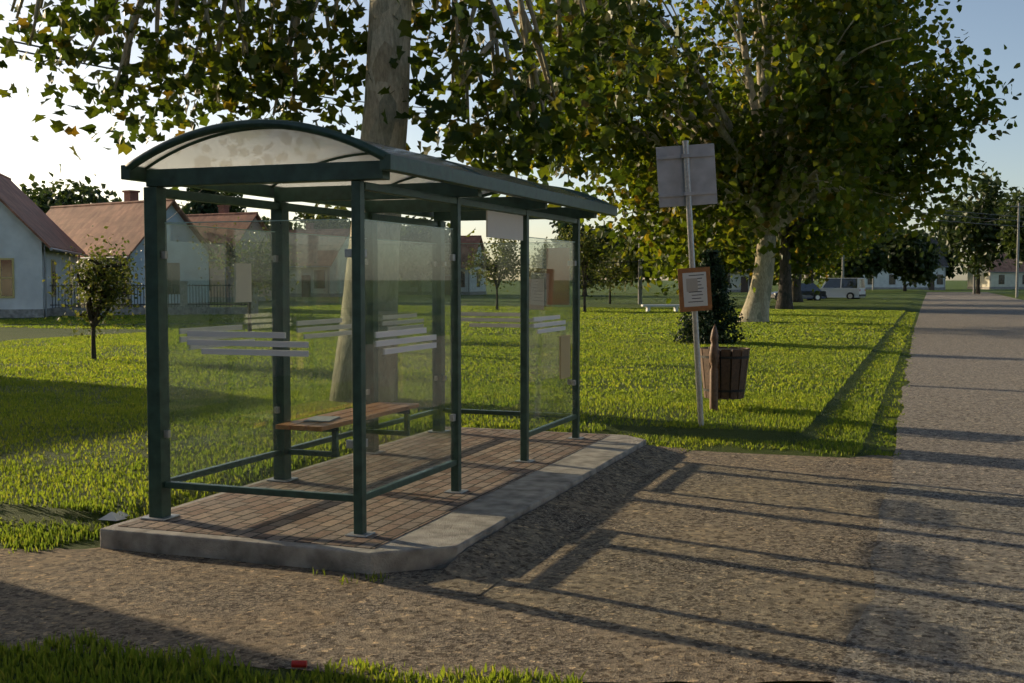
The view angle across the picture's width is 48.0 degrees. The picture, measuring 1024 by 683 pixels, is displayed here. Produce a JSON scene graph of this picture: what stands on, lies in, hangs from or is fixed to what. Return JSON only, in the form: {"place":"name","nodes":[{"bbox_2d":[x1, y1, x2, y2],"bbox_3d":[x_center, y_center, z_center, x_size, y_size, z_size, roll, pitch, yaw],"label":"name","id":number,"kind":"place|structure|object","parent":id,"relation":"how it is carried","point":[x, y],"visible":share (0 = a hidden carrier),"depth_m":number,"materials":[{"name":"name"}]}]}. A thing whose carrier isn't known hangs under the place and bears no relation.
{"place":"outdoors","nodes":[
{"label":"outdoors","id":0,"kind":"place"},
{"bbox_2d":[0,547,382,669],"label":"gravel path","id":1,"kind":"structure","parent":0,"point":[268,616],"depth_m":5.97,"materials":[{"name":"gravel"}]},
{"bbox_2d":[0,280,1023,682],"bbox_3d":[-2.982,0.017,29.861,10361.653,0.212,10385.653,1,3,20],"label":"terrain","id":2,"kind":"structure","parent":0,"point":[908,300],"depth_m":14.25,"materials":[{"name":"green plant"}]},
{"bbox_2d":[0,173,87,317],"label":"house","id":3,"kind":"structure","parent":2,"relation":"on","point":[35,239],"depth_m":48.03,"materials":[{"name":"white paint"}]},
{"bbox_2d":[37,179,74,204],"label":"tree","id":4,"kind":"object","parent":2,"relation":"on","point":[47,188],"depth_m":101.91,"materials":[{"name":"green plant"}]},
{"bbox_2d":[19,172,121,213],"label":"tree","id":5,"kind":"object","parent":2,"relation":"on","point":[45,203],"visible":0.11,"depth_m":87.59,"materials":[{"name":"green plant"}]},
{"bbox_2d":[42,225,144,358],"bbox_3d":[-7.970,-0.820,22.449,2.257,2.882,2.322,-2,3,-27],"label":"tree","id":6,"kind":"object","parent":2,"relation":"on","point":[108,295],"visible":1,"depth_m":22.11,"materials":[{"name":"green plant"}]},
{"bbox_2d":[46,190,217,307],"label":"long white house","id":7,"kind":"structure","parent":2,"relation":"on","point":[124,219],"depth_m":61.52,"materials":[{"name":"brown tile"}]},
{"bbox_2d":[50,281,258,315],"bbox_3d":[-17.643,-1.795,50.606,12.726,1.720,0.420,-1,3,-12],"label":"fence railing","id":8,"kind":"object","parent":2,"relation":"on","point":[183,309],"visible":0.38,"depth_m":51.12,"materials":[{"name":"metal"}]},
{"bbox_2d":[183,188,220,214],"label":"tree","id":9,"kind":"object","parent":2,"relation":"on","point":[193,207],"visible":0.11,"depth_m":100.10,"materials":[{"name":"green plant"}]},
{"bbox_2d":[178,192,246,213],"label":"tree","id":10,"kind":"object","parent":2,"relation":"on","point":[234,209],"visible":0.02,"depth_m":114.72,"materials":[{"name":"green plant"}]},
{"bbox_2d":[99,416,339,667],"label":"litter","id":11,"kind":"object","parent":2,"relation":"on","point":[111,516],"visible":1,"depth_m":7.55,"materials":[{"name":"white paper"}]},
{"bbox_2d":[186,205,271,301],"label":"pink house","id":12,"kind":"structure","parent":2,"relation":"on","point":[223,214],"depth_m":83.37,"materials":[{"name":"red tile"}]},
{"bbox_2d":[177,217,321,331],"bbox_3d":[-7.309,-1.682,32.230,3.270,3.558,3.484,-3,4,-44],"label":"tree","id":13,"kind":"object","parent":2,"relation":"on","point":[260,276],"visible":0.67,"depth_m":31.95,"materials":[{"name":"green plant"}]},
{"bbox_2d":[261,216,297,229],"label":"tree","id":14,"kind":"object","parent":2,"relation":"on","point":[290,223],"depth_m":120.09,"materials":[{"name":"green plant"}]},
{"bbox_2d":[269,223,349,296],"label":"house behind glass","id":15,"kind":"structure","parent":2,"relation":"on","point":[327,278],"depth_m":104.98,"materials":[{"name":"white paint"}]},
{"bbox_2d":[293,204,350,229],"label":"tree","id":16,"kind":"object","parent":2,"relation":"on","point":[328,224],"visible":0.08,"depth_m":111.03,"materials":[{"name":"green plant"}]},
{"bbox_2d":[0,0,717,402],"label":"tree","id":17,"kind":"object","parent":2,"relation":"on","point":[384,38],"visible":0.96,"depth_m":14.90,"materials":[{"name":"green plant"}]},
{"bbox_2d":[100,426,645,573],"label":"concrete curb","id":18,"kind":"structure","parent":2,"relation":"on","point":[445,541],"depth_m":7.03,"materials":[{"name":"concrete"}]},
{"bbox_2d":[118,427,608,548],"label":"platform pavers","id":19,"kind":"object","parent":18,"relation":"on","point":[489,457],"visible":0.64,"depth_m":8.27,"materials":[{"name":"brown brick"}]},
{"bbox_2d":[121,119,616,537],"bbox_3d":[-0.711,-0.212,9.349,1.880,2.504,5.095,1,3,20],"label":"bus shelter frame","id":20,"kind":"object","parent":19,"relation":"on","point":[441,200],"visible":0.93,"depth_m":8.26,"materials":[{"name":"green metal"}]},
{"bbox_2d":[276,402,418,430],"bbox_3d":[-1.289,0.598,9.326,0.390,0.034,1.720,1,3,20],"label":"bench","id":21,"kind":"object","parent":20,"relation":"attached to","point":[376,409],"visible":0.94,"depth_m":9.16,"materials":[{"name":"brown wood"}]},
{"bbox_2d":[165,219,573,436],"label":"glass panel markings","id":22,"kind":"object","parent":20,"relation":"attached to","point":[204,340],"depth_m":9.06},
{"bbox_2d":[138,129,603,203],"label":"shelter roof","id":23,"kind":"structure","parent":20,"relation":"attached to","point":[265,147],"depth_m":7.82,"materials":[{"name":"plastic"}]},
{"bbox_2d":[486,210,522,239],"bbox_3d":[-0.054,-0.930,9.231,0.012,0.212,0.820,1,3,20],"label":"sign panel","id":24,"kind":"object","parent":20,"relation":"attached to","point":[501,225],"visible":1,"depth_m":9.19,"materials":[{"name":"grey metal"}]},
{"bbox_2d":[399,215,449,294],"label":"tree","id":25,"kind":"object","parent":2,"relation":"on","point":[414,258],"visible":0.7,"depth_m":117.02,"materials":[{"name":"green plant"}]},
{"bbox_2d":[398,235,487,294],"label":"house behind glass","id":26,"kind":"structure","parent":2,"relation":"on","point":[469,286],"depth_m":121.24,"materials":[{"name":"plaster"},{"name":"red tile"},{"name":"dark glass"}]},
{"bbox_2d":[461,238,535,309],"bbox_3d":[-0.703,-3.594,59.783,3.688,4.436,3.074,1,3,20],"label":"tree","id":27,"kind":"object","parent":2,"relation":"on","point":[507,263],"visible":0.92,"depth_m":59.55,"materials":[{"name":"green plant"}]},
{"bbox_2d":[0,1,1023,303],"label":"utility poles","id":28,"kind":"object","parent":2,"relation":"on","point":[640,261],"visible":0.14,"depth_m":100.58,"materials":[{"name":"concrete"}]},
{"bbox_2d":[513,241,571,306],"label":"tree","id":29,"kind":"object","parent":2,"relation":"on","point":[541,263],"visible":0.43,"depth_m":65.14,"materials":[{"name":"green plant"}]},
{"bbox_2d":[542,223,630,311],"bbox_3d":[3.550,-3.554,55.928,4.584,4.770,3.847,1,3,20],"label":"tree","id":30,"kind":"object","parent":2,"relation":"on","point":[588,254],"visible":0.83,"depth_m":55.72,"materials":[{"name":"green plant"}]},
{"bbox_2d":[280,450,892,682],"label":"asphalt apron","id":31,"kind":"object","parent":2,"relation":"on","point":[706,566],"visible":0.73,"depth_m":6.10,"materials":[{"name":"grey asphalt"}]},
{"bbox_2d":[420,445,687,595],"bbox_3d":[0.659,1.155,8.800,0.382,0.084,5.750,1,3,20],"label":"gravel strip","id":32,"kind":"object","parent":31,"relation":"on","point":[480,567],"depth_m":7.58,"materials":[{"name":"grey gravel"}]},
{"bbox_2d":[549,220,633,295],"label":"tree","id":33,"kind":"object","parent":2,"relation":"on","point":[563,225],"visible":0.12,"depth_m":108.57,"materials":[{"name":"green plant"}]},
{"bbox_2d":[590,240,636,303],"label":"tree","id":34,"kind":"object","parent":2,"relation":"on","point":[611,270],"visible":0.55,"depth_m":73.90,"materials":[{"name":"green plant"}]},
{"bbox_2d":[612,224,675,288],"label":"tree","id":35,"kind":"object","parent":2,"relation":"on","point":[635,270],"visible":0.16,"depth_m":131.88,"materials":[{"name":"green plant"}]},
{"bbox_2d":[641,304,679,311],"bbox_3d":[7.373,-1.588,56.517,2.000,0.465,0.500,0,3,-5],"label":"park bench","id":36,"kind":"object","parent":2,"relation":"on","point":[648,306],"visible":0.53,"depth_m":56.31,"materials":[{"name":"white paint"}]},
{"bbox_2d":[656,140,717,426],"bbox_3d":[1.858,-0.455,12.245,0.662,3.344,0.122,0,3,0],"label":"bus stop sign","id":37,"kind":"object","parent":2,"relation":"on","point":[686,173],"visible":0.99,"depth_m":12.22,"materials":[{"name":"grey metal"}]},
{"bbox_2d":[596,72,793,303],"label":"tree","id":38,"kind":"object","parent":2,"relation":"on","point":[664,272],"visible":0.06,"depth_m":68.56,"materials":[{"name":"green plant"}]},
{"bbox_2d":[668,248,759,344],"bbox_3d":[4.824,-0.940,28.114,2.025,2.786,2.020,3,4,43],"label":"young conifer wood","id":39,"kind":"object","parent":2,"relation":"on","point":[712,259],"visible":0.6,"depth_m":27.83,"materials":[{"name":"green plant"}]},
{"bbox_2d":[700,324,749,410],"bbox_3d":[2.559,0.419,13.885,0.600,1.220,0.830,1,3,20],"label":"litter bin","id":40,"kind":"object","parent":2,"relation":"on","point":[724,370],"visible":0.91,"depth_m":13.65,"materials":[{"name":"brown wood"}]},
{"bbox_2d":[722,261,753,291],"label":"cream house","id":41,"kind":"structure","parent":2,"relation":"on","point":[744,285],"depth_m":146.19,"materials":[{"name":"paint"}]},
{"bbox_2d":[475,0,1021,322],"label":"tree","id":42,"kind":"object","parent":2,"relation":"on","point":[836,65],"visible":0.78,"depth_m":39.18,"materials":[{"name":"green plant"}]},
{"bbox_2d":[654,36,931,308],"bbox_3d":[15.706,-9.325,61.251,16.392,15.736,16.224,-1,3,-20],"label":"tree","id":43,"kind":"object","parent":2,"relation":"on","point":[784,264],"visible":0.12,"depth_m":62.32,"materials":[{"name":"green plant"}]},
{"bbox_2d":[771,283,826,299],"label":"dark hatchback car","id":44,"kind":"object","parent":2,"relation":"on","point":[807,292],"visible":0.59,"depth_m":89.31,"materials":[{"name":"black paint"}]},
{"bbox_2d":[726,80,914,301],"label":"tree","id":45,"kind":"object","parent":2,"relation":"on","point":[796,294],"visible":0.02,"depth_m":81.54,"materials":[{"name":"green plant"}]},
{"bbox_2d":[813,235,859,281],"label":"tree","id":46,"kind":"object","parent":2,"relation":"on","point":[829,276],"depth_m":166.64,"materials":[{"name":"green plant"}]},
{"bbox_2d":[773,140,910,286],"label":"tree","id":47,"kind":"object","parent":2,"relation":"on","point":[841,253],"visible":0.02,"depth_m":100.46,"materials":[{"name":"green plant"}]},
{"bbox_2d":[819,278,865,298],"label":"white van","id":48,"kind":"object","parent":2,"relation":"on","point":[850,288],"visible":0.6,"depth_m":95.30,"materials":[{"name":"grey paint"}]},
{"bbox_2d":[827,240,890,280],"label":"tree","id":49,"kind":"object","parent":2,"relation":"on","point":[875,259],"visible":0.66,"depth_m":150.49,"materials":[{"name":"green plant"}]},
{"bbox_2d":[874,217,916,234],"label":"tree","id":50,"kind":"object","parent":2,"relation":"on","point":[897,226],"visible":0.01,"depth_m":200.41,"materials":[{"name":"green plant"}]},
{"bbox_2d":[859,237,948,289],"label":"white house","id":51,"kind":"structure","parent":2,"relation":"on","point":[883,280],"depth_m":190.71,"materials":[{"name":"dark tile"},{"name":"white plaster"},{"name":"dark glass"}]},
{"bbox_2d":[876,224,944,290],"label":"tree","id":52,"kind":"object","parent":2,"relation":"on","point":[908,263],"visible":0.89,"depth_m":157.97,"materials":[{"name":"green plant"}]},
{"bbox_2d":[922,230,963,279],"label":"tree","id":53,"kind":"object","parent":2,"relation":"on","point":[950,270],"visible":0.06,"depth_m":212.81,"materials":[{"name":"green plant"}]},
{"bbox_2d":[915,166,1018,293],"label":"tree","id":54,"kind":"object","parent":2,"relation":"on","point":[982,241],"visible":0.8,"depth_m":136.11,"materials":[{"name":"green plant"}]},
{"bbox_2d":[965,250,1023,288],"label":"house","id":55,"kind":"structure","parent":2,"relation":"on","point":[1003,276],"depth_m":205.71,"materials":[{"name":"white paint"}]},
{"bbox_2d":[993,188,1023,267],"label":"tree","id":56,"kind":"object","parent":2,"relation":"on","point":[1011,237],"visible":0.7,"depth_m":125.30,"materials":[{"name":"green plant"}]},
{"bbox_2d":[0,0,1023,279],"label":"sky","id":57,"kind":"structure","parent":0,"point":[991,24],"materials":[{"name":"white"}]},
{"bbox_2d":[833,292,1023,682],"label":"road","id":58,"kind":"structure","parent":0,"point":[946,604],"depth_m":8.13,"materials":[{"name":"grey asphalt"}]}
]}

